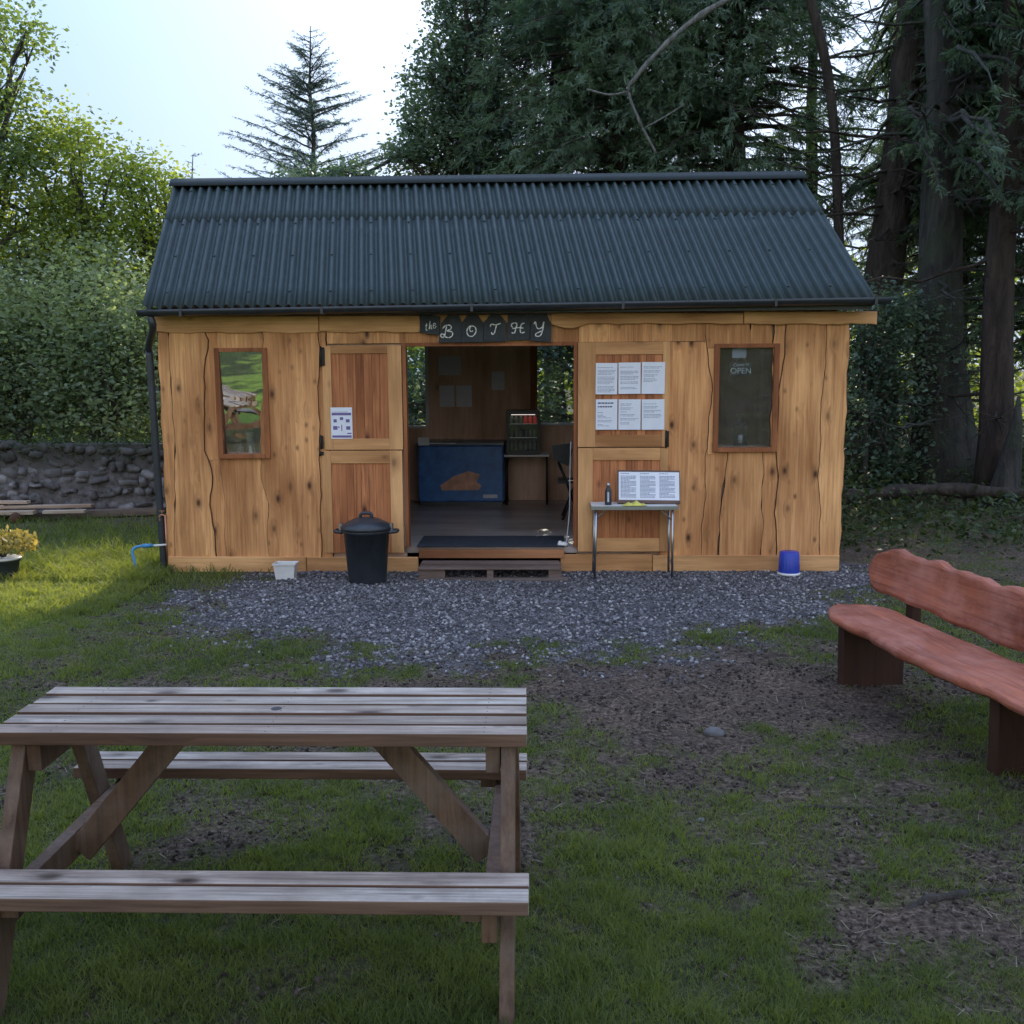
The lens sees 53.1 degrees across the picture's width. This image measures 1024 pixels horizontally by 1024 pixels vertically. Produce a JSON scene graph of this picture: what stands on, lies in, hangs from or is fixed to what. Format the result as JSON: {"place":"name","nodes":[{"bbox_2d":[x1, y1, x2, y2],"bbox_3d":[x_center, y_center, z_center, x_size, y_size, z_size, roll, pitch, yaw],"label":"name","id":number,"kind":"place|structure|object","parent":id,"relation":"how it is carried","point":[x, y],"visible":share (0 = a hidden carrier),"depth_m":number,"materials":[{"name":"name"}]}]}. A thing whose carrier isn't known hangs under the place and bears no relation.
{"place":"outdoors","nodes":[
{"label":"outdoors","id":0,"kind":"place"},
{"bbox_2d":[0,371,1023,1023],"bbox_3d":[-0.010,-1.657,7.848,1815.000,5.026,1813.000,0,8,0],"label":"ground","id":1,"kind":"structure","parent":0,"point":[780,687],"depth_m":4.70,"materials":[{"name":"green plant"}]},
{"bbox_2d":[9,512,20,522],"bbox_3d":[-6.490,0.079,13.379,0.150,0.150,0.150,0,8,0],"label":"boulder","id":2,"kind":"object","parent":1,"relation":"on","point":[14,516],"visible":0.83,"depth_m":13.33,"materials":[{"name":"brown stone"}]},
{"bbox_2d":[0,509,37,514],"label":"plank","id":3,"kind":"object","parent":1,"relation":"on","point":[20,512],"visible":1,"depth_m":13.45,"materials":[{"name":"wood"}]},
{"bbox_2d":[0,504,94,508],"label":"plank","id":4,"kind":"object","parent":3,"relation":"on","point":[47,506],"visible":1,"depth_m":13.55,"materials":[{"name":"brown wood"}]},
{"bbox_2d":[0,500,30,503],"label":"plank","id":5,"kind":"object","parent":4,"relation":"on","point":[15,501],"visible":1,"depth_m":13.60,"materials":[{"name":"brown wood"}]},
{"bbox_2d":[0,267,39,441],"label":"bush","id":6,"kind":"object","parent":1,"relation":"on","point":[1,348],"visible":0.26,"depth_m":15.50,"materials":[{"name":"green plant"}]},
{"bbox_2d":[0,0,93,299],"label":"broadleaf tree","id":7,"kind":"object","parent":1,"relation":"on","point":[9,92],"visible":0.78,"depth_m":16.18,"materials":[{"name":"green plant"}]},
{"bbox_2d":[42,509,86,513],"bbox_3d":[-5.905,-0.006,13.519,0.554,0.040,0.100,-1,8,0],"label":"plank","id":8,"kind":"object","parent":1,"relation":"on","point":[64,511],"visible":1,"depth_m":13.47,"materials":[{"name":"wood"}]},
{"bbox_2d":[0,200,154,438],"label":"bush","id":9,"kind":"object","parent":1,"relation":"on","point":[68,256],"visible":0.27,"depth_m":15.97,"materials":[{"name":"green plant"}]},
{"bbox_2d":[0,228,156,441],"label":"bush","id":10,"kind":"object","parent":1,"relation":"on","point":[18,428],"visible":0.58,"depth_m":15.39,"materials":[{"name":"green plant"}]},
{"bbox_2d":[0,80,159,441],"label":"broadleaf tree","id":11,"kind":"object","parent":1,"relation":"on","point":[80,159],"visible":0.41,"depth_m":16.72,"materials":[{"name":"green plant"}]},
{"bbox_2d":[0,218,161,441],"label":"bush","id":12,"kind":"object","parent":1,"relation":"on","point":[108,416],"visible":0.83,"depth_m":15.11,"materials":[{"name":"green plant"}]},
{"bbox_2d":[0,431,165,515],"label":"stone wall","id":13,"kind":"structure","parent":1,"relation":"on","point":[106,474],"depth_m":13.90,"materials":[{"name":"grey stone"}]},
{"bbox_2d":[25,507,165,518],"bbox_3d":[-5.627,0.014,13.876,1.873,0.090,0.180,-2,8,0],"label":"plank","id":14,"kind":"object","parent":1,"relation":"on","point":[138,510],"visible":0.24,"depth_m":13.79,"materials":[{"name":"brown wood"}]},
{"bbox_2d":[73,261,161,441],"bbox_3d":[-4.858,-2.088,16.111,4.604,3.856,3.037,0,8,0],"label":"bush","id":15,"kind":"object","parent":1,"relation":"on","point":[144,381],"visible":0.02,"depth_m":15.50,"materials":[{"name":"green plant"}]},
{"bbox_2d":[56,136,199,429],"bbox_3d":[-6.377,-3.534,18.330,4.107,6.135,3.336,0,8,0],"label":"broadleaf tree","id":16,"kind":"object","parent":1,"relation":"on","point":[150,240],"visible":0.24,"depth_m":17.65,"materials":[{"name":"green plant"}]},
{"bbox_2d":[185,153,201,176],"bbox_3d":[-6.008,-3.764,20.141,2.737,6.403,3.057,0,8,0],"label":"spruce tree","id":17,"kind":"object","parent":1,"relation":"on","point":[192,169],"visible":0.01,"depth_m":19.78,"materials":[{"name":"green plant"}]},
{"bbox_2d":[0,224,425,441],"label":"trees","id":18,"kind":"object","parent":1,"relation":"on","point":[411,351],"visible":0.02,"depth_m":25.26,"materials":[{"name":"green plant"}]},
{"bbox_2d":[0,687,528,1023],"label":"picnic table","id":19,"kind":"object","parent":1,"relation":"on","point":[394,727],"visible":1,"depth_m":3.23,"materials":[{"name":"wood"}]},
{"bbox_2d":[272,561,298,579],"bbox_3d":[-2.120,0.548,9.604,0.216,0.152,0.162,0,8,2],"label":"plastic tub","id":20,"kind":"object","parent":1,"relation":"on","point":[285,570],"visible":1,"depth_m":9.54,"materials":[{"name":"white plastic"}]},
{"bbox_2d":[185,26,405,177],"bbox_3d":[-5.633,-7.716,29.250,6.864,11.765,5.844,0,8,0],"label":"spruce tree","id":21,"kind":"object","parent":1,"relation":"on","point":[306,114],"visible":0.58,"depth_m":28.48,"materials":[{"name":"green plant"}]},
{"bbox_2d":[252,0,546,176],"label":"broadleaf tree","id":22,"kind":"object","parent":1,"relation":"on","point":[438,125],"visible":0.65,"depth_m":19.18,"materials":[{"name":"green plant"}]},
{"bbox_2d":[407,346,573,425],"bbox_3d":[0.881,-1.873,15.438,7.704,3.545,2.347,0,8,0],"label":"bush","id":23,"kind":"object","parent":1,"relation":"on","point":[552,356],"visible":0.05,"depth_m":15.21,"materials":[{"name":"green plant"}]},
{"bbox_2d":[415,560,567,580],"bbox_3d":[-0.182,0.551,9.635,1.412,0.116,0.420,0,8,2],"label":"pallet step","id":24,"kind":"object","parent":1,"relation":"on","point":[434,569],"visible":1,"depth_m":9.51,"materials":[{"name":"brown wood"}]},
{"bbox_2d":[105,564,889,683],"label":"gravel","id":25,"kind":"structure","parent":1,"relation":"on","point":[509,602],"depth_m":8.29,"materials":[{"name":"grey gravel"}]},
{"bbox_2d":[333,511,398,584],"bbox_3d":[-1.332,0.318,9.396,0.509,0.655,0.472,7,11,43],"label":"dustbin","id":26,"kind":"object","parent":25,"relation":"on","point":[366,540],"visible":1,"depth_m":9.25,"materials":[{"name":"black plastic"}]},
{"bbox_2d":[777,550,799,575],"bbox_3d":[2.600,0.479,9.609,0.212,0.222,0.212,0,8,2],"label":"bucket","id":27,"kind":"object","parent":25,"relation":"on","point":[789,563],"visible":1,"depth_m":9.53,"materials":[{"name":"blue plastic"}]},
{"bbox_2d":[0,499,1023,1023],"bbox_3d":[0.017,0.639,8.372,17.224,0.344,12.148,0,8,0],"label":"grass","id":28,"kind":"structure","parent":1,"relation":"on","point":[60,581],"depth_m":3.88,"materials":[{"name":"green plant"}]},
{"bbox_2d":[0,524,39,579],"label":"potted plant","id":29,"kind":"object","parent":28,"relation":"on","point":[9,563],"visible":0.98,"depth_m":9.42,"materials":[{"name":"yellow plant"}]},
{"bbox_2d":[136,171,891,571],"bbox_3d":[-0.123,-1.617,11.281,7.137,4.062,4.026,0,8,2],"label":"timber cabin","id":30,"kind":"object","parent":1,"relation":"on","point":[286,315],"visible":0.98,"depth_m":9.78,"materials":[{"name":"brown wood"}]},
{"bbox_2d":[153,510,167,566],"bbox_3d":[-3.407,0.285,9.926,0.131,0.603,0.028,-2,8,-9],"label":"garden tap","id":31,"kind":"object","parent":30,"relation":"attached to","point":[166,544],"visible":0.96,"depth_m":9.92,"materials":[{"name":"grey metal"}]},
{"bbox_2d":[131,544,153,565],"bbox_3d":[-3.573,0.466,9.912,0.204,0.314,0.098,-6,10,-35],"label":"water hose","id":32,"kind":"object","parent":31,"relation":"attached to","point":[139,546],"visible":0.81,"depth_m":9.88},
{"bbox_2d":[214,348,270,458],"bbox_3d":[-2.560,-1.036,9.774,0.503,1.047,0.111,0,8,2],"label":"window","id":33,"kind":"structure","parent":30,"relation":"in","point":[241,391],"depth_m":9.75,"materials":[{"name":"brown glass"}]},
{"bbox_2d":[330,407,352,438],"bbox_3d":[-1.618,-0.844,9.725,0.205,0.297,0.003,0,8,2],"label":"poster","id":34,"kind":"object","parent":30,"relation":"attached to","point":[341,423],"visible":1,"depth_m":9.72,"materials":[{"name":"paper"}]},
{"bbox_2d":[320,345,403,449],"bbox_3d":[-1.435,-1.080,9.704,0.791,0.980,0.058,0,8,2],"label":"door leaf","id":35,"kind":"structure","parent":30,"relation":"in","point":[365,379],"depth_m":9.69,"materials":[{"name":"brown wood"}]},
{"bbox_2d":[319,450,404,552],"bbox_3d":[-1.439,-0.097,9.835,0.788,0.991,0.058,0,8,2],"label":"door leaf","id":36,"kind":"structure","parent":30,"relation":"in","point":[354,482],"depth_m":9.81,"materials":[{"name":"brown wood"}]},
{"bbox_2d":[439,385,453,406],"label":"paper notice","id":37,"kind":"object","parent":30,"relation":"attached to","point":[446,395],"visible":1,"depth_m":13.31,"materials":[{"name":"white paper"}]},
{"bbox_2d":[438,356,460,374],"bbox_3d":[-0.807,-1.891,13.254,0.286,0.240,0.006,0,8,1],"label":"paper notice","id":38,"kind":"object","parent":30,"relation":"attached to","point":[449,365],"visible":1,"depth_m":13.25,"materials":[{"name":"white paper"}]},
{"bbox_2d":[417,437,505,505],"bbox_3d":[-0.634,-0.542,13.101,1.096,0.865,0.586,0,8,2],"label":"chest freezer","id":39,"kind":"object","parent":30,"relation":"on","point":[463,472],"visible":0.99,"depth_m":12.83,"materials":[{"name":"blue metal"}]},
{"bbox_2d":[456,385,471,406],"bbox_3d":[-0.623,-1.505,13.301,0.202,0.278,0.005,0,8,1],"label":"paper notice","id":40,"kind":"object","parent":30,"relation":"attached to","point":[463,395],"visible":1,"depth_m":13.30,"materials":[{"name":"white paper"}]},
{"bbox_2d":[420,314,550,342],"bbox_3d":[-0.247,-1.716,9.538,1.228,0.269,0.022,0,8,2],"label":"name sign","id":41,"kind":"object","parent":30,"relation":"attached to","point":[469,328],"visible":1,"depth_m":9.53,"materials":[{"name":"wood"}]},
{"bbox_2d":[417,536,564,546],"bbox_3d":[-0.198,0.288,10.142,1.424,0.014,0.605,0,8,2],"label":"doormat","id":42,"kind":"object","parent":30,"relation":"on","point":[488,541],"visible":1,"depth_m":10.08,"materials":[{"name":"rubber"}]},
{"bbox_2d":[557,541,567,546],"bbox_3d":[0.489,0.302,9.873,0.108,0.056,0.098,0,8,2],"label":"door stop","id":43,"kind":"object","parent":42,"relation":"on","point":[562,543],"depth_m":9.84,"materials":[{"name":"white plastic"}]},
{"bbox_2d":[492,371,504,389],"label":"paper notice","id":44,"kind":"object","parent":30,"relation":"attached to","point":[498,382],"visible":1,"depth_m":13.26,"materials":[{"name":"paper"}]},
{"bbox_2d":[504,453,548,504],"bbox_3d":[0.189,-0.430,13.114,0.573,0.630,0.400,0,8,2],"label":"side table","id":45,"kind":"object","parent":30,"relation":"on","point":[546,455],"visible":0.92,"depth_m":12.93,"materials":[{"name":"brown wood"}]},
{"bbox_2d":[506,409,539,454],"bbox_3d":[0.146,-1.023,13.061,0.422,0.556,0.366,0,8,2],"label":"drinks fridge","id":46,"kind":"object","parent":45,"relation":"on","point":[522,431],"visible":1,"depth_m":12.93,"materials":[{"name":"metal"}]},
{"bbox_2d":[530,346,536,408],"bbox_3d":[0.281,-1.601,13.248,0.090,1.099,0.029,0,8,2],"label":"back window frame","id":47,"kind":"structure","parent":30,"relation":"in","point":[533,349],"depth_m":13.21,"materials":[{"name":"brown wood"}]},
{"bbox_2d":[552,443,572,519],"bbox_3d":[0.625,-0.355,11.717,0.340,0.864,0.404,0,8,2],"label":"folding chair","id":48,"kind":"object","parent":30,"relation":"on","point":[561,453],"visible":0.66,"depth_m":11.63,"materials":[{"name":"black plastic"}]},
{"bbox_2d":[566,442,570,541],"bbox_3d":[0.538,-0.183,9.902,0.028,0.993,0.086,6,10,40],"label":"cable","id":49,"kind":"object","parent":30,"relation":"hanging from","point":[569,491],"visible":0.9,"depth_m":9.92,"materials":[{"name":"white plastic"}]},
{"bbox_2d":[596,399,616,429],"bbox_3d":[0.887,-0.915,9.613,0.202,0.284,0.003,0,8,2],"label":"paper notice","id":50,"kind":"object","parent":30,"relation":"attached to","point":[606,414],"visible":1,"depth_m":9.61,"materials":[{"name":"white paper"}]},
{"bbox_2d":[596,363,617,393],"bbox_3d":[0.883,-1.246,9.568,0.202,0.290,0.003,0,8,2],"label":"paper notice","id":51,"kind":"object","parent":30,"relation":"attached to","point":[606,378],"visible":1,"depth_m":9.57,"materials":[{"name":"white paper"}]},
{"bbox_2d":[578,448,667,551],"bbox_3d":[1.052,-0.115,9.748,0.851,0.991,0.042,0,8,2],"label":"door leaf","id":52,"kind":"structure","parent":30,"relation":"in","point":[617,530],"depth_m":9.75,"materials":[{"name":"brown wood"}]},
{"bbox_2d":[578,341,669,447],"bbox_3d":[1.046,-1.096,9.604,0.856,0.987,0.058,0,8,2],"label":"door leaf","id":53,"kind":"structure","parent":30,"relation":"in","point":[589,353],"depth_m":9.60,"materials":[{"name":"brown wood"}]},
{"bbox_2d":[618,362,640,393],"bbox_3d":[1.098,-1.249,9.561,0.206,0.290,0.003,0,8,2],"label":"paper notice","id":54,"kind":"object","parent":30,"relation":"attached to","point":[629,378],"visible":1,"depth_m":9.56,"materials":[{"name":"white paper"}]},
{"bbox_2d":[618,399,640,429],"bbox_3d":[1.103,-0.914,9.607,0.207,0.284,0.003,0,8,2],"label":"paper notice","id":55,"kind":"object","parent":30,"relation":"attached to","point":[629,415],"visible":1,"depth_m":9.61,"materials":[{"name":"white paper"}]},
{"bbox_2d":[641,362,664,393],"bbox_3d":[1.318,-1.250,9.554,0.216,0.294,0.003,0,8,2],"label":"paper notice","id":56,"kind":"object","parent":30,"relation":"attached to","point":[653,377],"visible":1,"depth_m":9.55,"materials":[{"name":"white paper"}]},
{"bbox_2d":[642,399,664,429],"bbox_3d":[1.323,-0.914,9.600,0.212,0.284,0.003,0,8,2],"label":"paper notice","id":57,"kind":"object","parent":30,"relation":"attached to","point":[652,414],"visible":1,"depth_m":9.60,"materials":[{"name":"white paper"}]},
{"bbox_2d":[732,348,745,357],"bbox_3d":[2.128,-1.494,9.588,0.130,0.100,0.003,0,8,2],"label":"card","id":58,"kind":"object","parent":30,"relation":"attached to","point":[738,352],"visible":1,"depth_m":9.59,"materials":[{"name":"paper"}]},
{"bbox_2d":[733,415,747,445],"bbox_3d":[2.185,-0.782,9.792,0.124,0.291,0.120,0,8,2],"label":"lantern","id":59,"kind":"object","parent":30,"relation":"on","point":[740,424],"visible":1,"depth_m":9.76,"materials":[{"name":"black metal"}]},
{"bbox_2d":[730,360,751,374],"bbox_3d":[2.147,-1.384,9.603,0.196,0.203,0.009,0,8,2],"label":"open sign","id":60,"kind":"object","parent":30,"relation":"hanging from","point":[740,368],"visible":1,"depth_m":9.61,"materials":[{"name":"black plastic"}]},
{"bbox_2d":[712,343,779,451],"bbox_3d":[2.190,-1.070,9.621,0.599,1.009,0.111,0,8,2],"label":"window","id":61,"kind":"structure","parent":30,"relation":"in","point":[776,346],"depth_m":9.57,"materials":[{"name":"brown wood"}]},
{"bbox_2d":[440,0,663,422],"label":"conifer tree","id":62,"kind":"object","parent":1,"relation":"on","point":[563,405],"visible":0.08,"depth_m":19.24,"materials":[{"name":"green plant"}]},
{"bbox_2d":[445,0,809,174],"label":"conifer tree","id":63,"kind":"object","parent":1,"relation":"on","point":[584,67],"visible":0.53,"depth_m":17.32,"materials":[{"name":"green plant"}]},
{"bbox_2d":[589,502,678,578],"bbox_3d":[1.130,0.264,9.575,0.800,0.685,0.336,0,8,2],"label":"folding table","id":64,"kind":"object","parent":1,"relation":"on","point":[595,506],"visible":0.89,"depth_m":9.43,"materials":[{"name":"metal"}]},
{"bbox_2d":[605,483,611,504],"bbox_3d":[0.889,-0.169,9.461,0.064,0.205,0.066,0,8,2],"label":"bottle","id":65,"kind":"object","parent":64,"relation":"on","point":[608,495],"visible":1,"depth_m":9.44,"materials":[{"name":"black glass"}]},
{"bbox_2d":[621,501,646,505],"bbox_3d":[1.124,-0.085,9.406,0.230,0.042,0.110,-1,8,-4],"label":"cloth","id":66,"kind":"object","parent":64,"relation":"on","point":[635,503],"visible":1,"depth_m":9.37,"materials":[{"name":"yellow fabric"}]},
{"bbox_2d":[617,470,679,503],"bbox_3d":[1.276,-0.225,9.593,0.580,0.320,0.126,1,-10,2],"label":"menu board","id":67,"kind":"object","parent":64,"relation":"on","point":[652,486],"visible":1,"depth_m":9.55,"materials":[{"name":"paper"}]},
{"bbox_2d":[703,727,724,737],"bbox_3d":[1.071,1.167,5.423,0.107,0.064,0.089,0,8,2],"label":"stone","id":68,"kind":"object","parent":1,"relation":"on","point":[715,732],"visible":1,"depth_m":5.39,"materials":[{"name":"white stone"}]},
{"bbox_2d":[410,225,1023,427],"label":"sunlit far trees","id":69,"kind":"object","parent":1,"relation":"on","point":[1019,386],"visible":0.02,"depth_m":26.74,"materials":[{"name":"green plant"}]},
{"bbox_2d":[586,0,850,431],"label":"dead snag","id":70,"kind":"object","parent":1,"relation":"on","point":[821,44],"visible":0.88,"depth_m":15.49,"materials":[{"name":"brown wood"}]},
{"bbox_2d":[589,0,882,232],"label":"conifer tree","id":71,"kind":"object","parent":1,"relation":"on","point":[777,23],"visible":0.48,"depth_m":16.92,"materials":[{"name":"green plant"}]},
{"bbox_2d":[703,0,916,350],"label":"conifer tree","id":72,"kind":"object","parent":1,"relation":"on","point":[809,91],"visible":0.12,"depth_m":19.74,"materials":[{"name":"green plant"}]},
{"bbox_2d":[784,804,900,809],"bbox_3d":[1.478,1.312,4.515,0.724,0.045,0.049,0,8,6],"label":"tree root","id":73,"kind":"object","parent":1,"relation":"on","point":[822,807],"visible":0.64,"depth_m":4.50,"materials":[{"name":"brown plant"}]},
{"bbox_2d":[721,0,1023,482],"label":"conifer tree","id":74,"kind":"object","parent":1,"relation":"on","point":[896,198],"visible":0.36,"depth_m":15.61,"materials":[{"name":"green plant"}]},
{"bbox_2d":[755,0,1023,484],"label":"conifer tree","id":75,"kind":"object","parent":1,"relation":"on","point":[939,226],"visible":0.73,"depth_m":14.27,"materials":[{"name":"green plant"}]},
{"bbox_2d":[839,267,981,488],"bbox_3d":[5.051,-1.736,14.666,3.976,3.429,2.153,-3,8,-18],"label":"bush","id":76,"kind":"object","parent":1,"relation":"on","point":[867,376],"visible":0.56,"depth_m":14.37,"materials":[{"name":"green plant"}]},
{"bbox_2d":[813,0,1023,377],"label":"conifer tree","id":77,"kind":"object","parent":1,"relation":"on","point":[980,253],"visible":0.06,"depth_m":17.95,"materials":[{"name":"green plant"}]},
{"bbox_2d":[825,5,1021,372],"bbox_3d":[9.017,-7.676,21.302,5.137,13.262,5.790,4,9,29],"label":"conifer tree","id":78,"kind":"object","parent":1,"relation":"on","point":[857,236],"visible":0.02,"depth_m":21.58,"materials":[{"name":"green plant"}]},
{"bbox_2d":[828,549,1023,775],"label":"log bench","id":79,"kind":"object","parent":1,"relation":"on","point":[877,645],"visible":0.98,"depth_m":5.58,"materials":[{"name":"red wood"}]},
{"bbox_2d":[828,0,1023,500],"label":"conifer tree","id":80,"kind":"object","parent":1,"relation":"on","point":[995,394],"visible":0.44,"depth_m":13.45,"materials":[{"name":"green plant"}]},
{"bbox_2d":[841,419,1023,559],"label":"undergrowth","id":81,"kind":"object","parent":1,"relation":"on","point":[873,516],"visible":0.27,"depth_m":12.13,"materials":[{"name":"green plant"}]},
{"bbox_2d":[842,482,1023,503],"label":"fallen trunk","id":82,"kind":"object","parent":1,"relation":"on","point":[964,490],"visible":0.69,"depth_m":13.22,"materials":[{"name":"wood"}]},
{"bbox_2d":[906,888,1015,909],"bbox_3d":[1.629,1.405,3.723,0.590,0.052,0.085,-3,8,-17],"label":"tree root","id":83,"kind":"object","parent":1,"relation":"on","point":[956,894],"visible":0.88,"depth_m":3.72,"materials":[{"name":"brown plant"}]},
{"bbox_2d":[901,122,1023,381],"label":"conifer tree","id":84,"kind":"object","parent":1,"relation":"on","point":[1018,341],"visible":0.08,"depth_m":16.43,"materials":[{"name":"green plant"}]},
{"bbox_2d":[981,397,1022,508],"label":"broken stump","id":85,"kind":"object","parent":1,"relation":"on","point":[1007,472],"visible":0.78,"depth_m":13.22,"materials":[{"name":"brown wood"}]},
{"bbox_2d":[0,0,1023,373],"label":"sky","id":86,"kind":"structure","parent":0,"point":[176,73],"materials":[{"name":"white"}]}
]}

